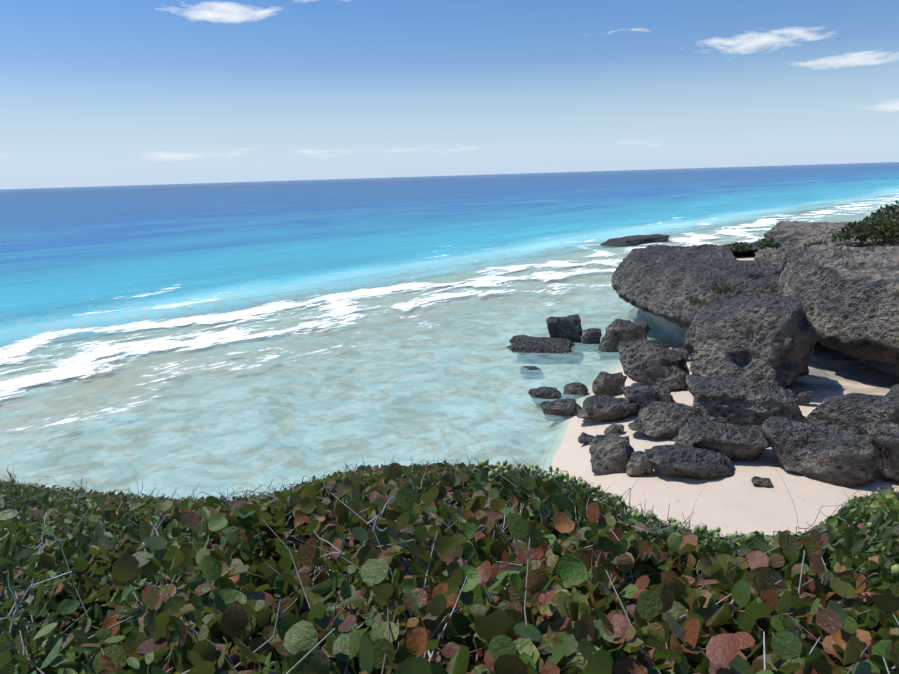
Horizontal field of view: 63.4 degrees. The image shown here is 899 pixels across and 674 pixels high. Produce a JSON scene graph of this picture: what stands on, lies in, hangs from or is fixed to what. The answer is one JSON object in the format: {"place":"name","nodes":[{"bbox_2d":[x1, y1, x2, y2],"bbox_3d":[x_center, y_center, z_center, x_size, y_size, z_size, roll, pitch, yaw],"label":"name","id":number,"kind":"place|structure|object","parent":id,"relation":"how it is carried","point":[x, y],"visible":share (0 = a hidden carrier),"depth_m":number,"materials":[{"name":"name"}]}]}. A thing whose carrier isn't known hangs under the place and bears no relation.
{"place":"outdoors","nodes":[
{"label":"outdoors","id":0,"kind":"place"},
{"bbox_2d":[0,162,898,499],"bbox_3d":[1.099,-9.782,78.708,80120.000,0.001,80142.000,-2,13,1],"label":"sea water","id":1,"kind":"structure","parent":0,"point":[84,262],"depth_m":77.15,"materials":[{"name":"blue liquid"}]},
{"bbox_2d":[520,366,542,375],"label":"rock","id":2,"kind":"object","parent":1,"relation":"in","point":[529,369],"visible":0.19,"depth_m":28.55,"materials":[{"name":"grey stone"}]},
{"bbox_2d":[506,335,582,359],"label":"boulder","id":3,"kind":"object","parent":1,"relation":"in","point":[531,345],"visible":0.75,"depth_m":31.60,"materials":[{"name":"grey stone"}]},
{"bbox_2d":[528,386,563,404],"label":"boulder","id":4,"kind":"object","parent":1,"relation":"in","point":[545,393],"visible":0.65,"depth_m":24.92,"materials":[{"name":"grey stone"}]},
{"bbox_2d":[0,206,898,536],"bbox_3d":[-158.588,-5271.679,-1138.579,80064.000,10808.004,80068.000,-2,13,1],"label":"sandy beach","id":5,"kind":"structure","parent":0,"point":[738,500],"depth_m":25.17,"materials":[{"name":"beige sand"}]},
{"bbox_2d":[0,483,393,673],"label":"shrubs","id":6,"kind":"object","parent":5,"relation":"on","point":[50,639],"visible":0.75,"depth_m":3.10,"materials":[{"name":"green plant"}]},
{"bbox_2d":[0,469,414,549],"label":"shrubs","id":7,"kind":"object","parent":5,"relation":"on","point":[151,500],"depth_m":6.67,"materials":[{"name":"green plant"}]},
{"bbox_2d":[0,462,898,673],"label":"sea grape shrubs","id":8,"kind":"object","parent":5,"relation":"on","point":[550,638],"visible":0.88,"depth_m":2.43,"materials":[{"name":"green plant"}]},
{"bbox_2d":[0,454,898,673],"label":"scrub twigs","id":9,"kind":"object","parent":5,"relation":"on","point":[346,575],"visible":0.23,"depth_m":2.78,"materials":[{"name":"green plant"}]},
{"bbox_2d":[443,459,898,576],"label":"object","id":10,"kind":"object","parent":9,"relation":"attached to","point":[749,537],"visible":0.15,"depth_m":5.27,"materials":[{"name":"green plant"}]},
{"bbox_2d":[540,398,581,420],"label":"boulder","id":11,"kind":"object","parent":5,"relation":"on","point":[568,408],"visible":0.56,"depth_m":23.04,"materials":[{"name":"grey stone"}]},
{"bbox_2d":[546,314,581,347],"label":"boulder","id":12,"kind":"object","parent":5,"relation":"on","point":[569,327],"visible":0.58,"depth_m":32.89,"materials":[{"name":"grey stone"}]},
{"bbox_2d":[562,382,587,398],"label":"boulder","id":13,"kind":"object","parent":5,"relation":"on","point":[575,389],"visible":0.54,"depth_m":25.20,"materials":[{"name":"grey stone"}]},
{"bbox_2d":[578,432,594,444],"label":"rock","id":14,"kind":"object","parent":5,"relation":"on","point":[584,438],"visible":0.67,"depth_m":19.30,"materials":[{"name":"grey stone"}]},
{"bbox_2d":[579,328,601,348],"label":"boulder","id":15,"kind":"object","parent":5,"relation":"on","point":[590,336],"visible":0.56,"depth_m":32.53,"materials":[{"name":"grey stone"}]},
{"bbox_2d":[576,394,636,421],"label":"boulder","id":16,"kind":"object","parent":5,"relation":"on","point":[603,408],"visible":0.96,"depth_m":20.82,"materials":[{"name":"grey stone"}]},
{"bbox_2d":[592,371,626,395],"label":"boulder","id":17,"kind":"object","parent":5,"relation":"on","point":[607,383],"visible":0.88,"depth_m":23.58,"materials":[{"name":"grey stone"}]},
{"bbox_2d":[589,433,634,474],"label":"boulder","id":18,"kind":"object","parent":5,"relation":"on","point":[610,453],"visible":0.79,"depth_m":16.80,"materials":[{"name":"grey stone"}]},
{"bbox_2d":[604,424,623,435],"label":"rock","id":19,"kind":"object","parent":5,"relation":"on","point":[617,429],"visible":0.77,"depth_m":19.45,"materials":[{"name":"grey stone"}]},
{"bbox_2d":[598,319,649,355],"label":"boulder","id":20,"kind":"object","parent":5,"relation":"on","point":[617,331],"visible":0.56,"depth_m":30.80,"materials":[{"name":"grey stone"}]},
{"bbox_2d":[600,234,669,247],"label":"islet rock","id":21,"kind":"object","parent":5,"relation":"on","point":[633,240],"visible":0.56,"depth_m":75.37,"materials":[{"name":"grey stone"}]},
{"bbox_2d":[626,451,653,475],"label":"boulder","id":22,"kind":"object","parent":5,"relation":"on","point":[638,462],"visible":0.96,"depth_m":16.30,"materials":[{"name":"grey stone"}]},
{"bbox_2d":[621,385,676,411],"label":"boulder","id":23,"kind":"object","parent":5,"relation":"on","point":[641,397],"visible":0.67,"depth_m":20.90,"materials":[{"name":"grey stone"}]},
{"bbox_2d":[617,340,689,389],"bbox_3d":[6.732,0.901,23.704,2.482,1.520,1.969,1,13,11],"label":"boulder","id":24,"kind":"object","parent":5,"relation":"on","point":[642,362],"visible":0.98,"depth_m":23.09,"materials":[{"name":"grey stone"}]},
{"bbox_2d":[410,465,898,612],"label":"shrubs","id":25,"kind":"object","parent":5,"relation":"on","point":[859,564],"visible":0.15,"depth_m":4.10,"materials":[{"name":"green plant"}]},
{"bbox_2d":[643,339,668,348],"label":"boulder","id":26,"kind":"object","parent":5,"relation":"on","point":[655,343],"visible":0.29,"depth_m":28.20,"materials":[{"name":"grey stone"}]},
{"bbox_2d":[628,400,695,437],"bbox_3d":[5.543,2.139,18.907,1.732,0.866,1.447,-2,13,1],"label":"boulder","id":27,"kind":"object","parent":5,"relation":"on","point":[654,419],"visible":0.81,"depth_m":18.48,"materials":[{"name":"grey stone"}]},
{"bbox_2d":[672,347,689,360],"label":"rock","id":28,"kind":"object","parent":5,"relation":"on","point":[684,352],"visible":0.4,"depth_m":27.08,"materials":[{"name":"grey stone"}]},
{"bbox_2d":[645,445,733,477],"bbox_3d":[5.397,2.741,16.339,1.925,0.591,1.554,-2,13,1],"label":"boulder","id":29,"kind":"object","parent":5,"relation":"on","point":[684,460],"visible":0.83,"depth_m":15.87,"materials":[{"name":"grey stone"}]},
{"bbox_2d":[611,242,781,328],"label":"cliff promontory","id":30,"kind":"structure","parent":5,"relation":"on","point":[666,282],"depth_m":30.65,"materials":[{"name":"grey stone"}]},
{"bbox_2d":[543,427,898,531],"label":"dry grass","id":31,"kind":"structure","parent":5,"relation":"on","point":[698,496],"depth_m":7.06,"materials":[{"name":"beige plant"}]},
{"bbox_2d":[672,415,770,460],"bbox_3d":[6.355,2.394,17.022,2.084,0.854,1.522,0,13,7],"label":"boulder","id":32,"kind":"object","parent":5,"relation":"on","point":[740,442],"visible":0.75,"depth_m":16.52,"materials":[{"name":"grey stone"}]},
{"bbox_2d":[685,375,807,425],"bbox_3d":[7.511,1.778,18.446,3.064,1.464,1.904,4,14,23],"label":"boulder","id":33,"kind":"object","parent":5,"relation":"on","point":[726,400],"visible":0.65,"depth_m":17.84,"materials":[{"name":"grey stone"}]},
{"bbox_2d":[684,294,818,387],"bbox_3d":[9.182,0.189,22.601,3.913,3.004,3.733,-13,17,-42],"label":"boulder","id":34,"kind":"object","parent":5,"relation":"on","point":[769,340],"visible":0.9,"depth_m":21.27,"materials":[{"name":"grey stone"}]},
{"bbox_2d":[751,476,772,486],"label":"rock","id":35,"kind":"object","parent":5,"relation":"on","point":[760,481],"visible":1,"depth_m":15.21,"materials":[{"name":"grey stone"}]},
{"bbox_2d":[762,416,839,472],"bbox_3d":[7.846,2.409,16.106,1.773,1.064,1.285,4,14,23],"label":"boulder","id":36,"kind":"object","parent":5,"relation":"on","point":[791,442],"visible":0.62,"depth_m":15.88,"materials":[{"name":"grey stone"}]},
{"bbox_2d":[796,391,812,405],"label":"rock","id":37,"kind":"object","parent":5,"relation":"on","point":[804,398],"visible":0.9,"depth_m":20.37,"materials":[{"name":"grey stone"}]},
{"bbox_2d":[727,488,898,605],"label":"vegetation leaves","id":38,"kind":"object","parent":5,"relation":"on","point":[876,501],"visible":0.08,"depth_m":6.05,"materials":[{"name":"green plant"}]},
{"bbox_2d":[754,221,898,364],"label":"cliff tier","id":39,"kind":"object","parent":5,"relation":"on","point":[845,292],"visible":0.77,"depth_m":23.63,"materials":[{"name":"grey stone"}]},
{"bbox_2d":[689,200,898,307],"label":"shrubs","id":40,"kind":"object","parent":39,"relation":"on","point":[879,224],"visible":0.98,"depth_m":27.93,"materials":[{"name":"green plant"}]},
{"bbox_2d":[800,434,878,486],"bbox_3d":[8.312,2.524,15.474,1.441,1.040,1.353,10,17,42],"label":"boulder","id":41,"kind":"object","parent":5,"relation":"on","point":[845,460],"visible":0.98,"depth_m":14.98,"materials":[{"name":"grey stone"}]},
{"bbox_2d":[806,392,898,436],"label":"boulder","id":42,"kind":"object","parent":5,"relation":"on","point":[852,413],"visible":0.69,"depth_m":17.46,"materials":[{"name":"grey stone"}]},
{"bbox_2d":[865,422,898,481],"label":"boulder","id":43,"kind":"object","parent":5,"relation":"on","point":[884,439],"visible":0.88,"depth_m":14.97,"materials":[{"name":"grey stone"}]},
{"bbox_2d":[886,384,898,394],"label":"rock","id":44,"kind":"object","parent":5,"relation":"on","point":[894,389],"visible":0.06,"depth_m":18.51,"materials":[{"name":"grey stone"}]},
{"bbox_2d":[0,0,898,188],"label":"sky","id":45,"kind":"structure","parent":0,"point":[93,93],"materials":[{"name":"blue"}]}
]}

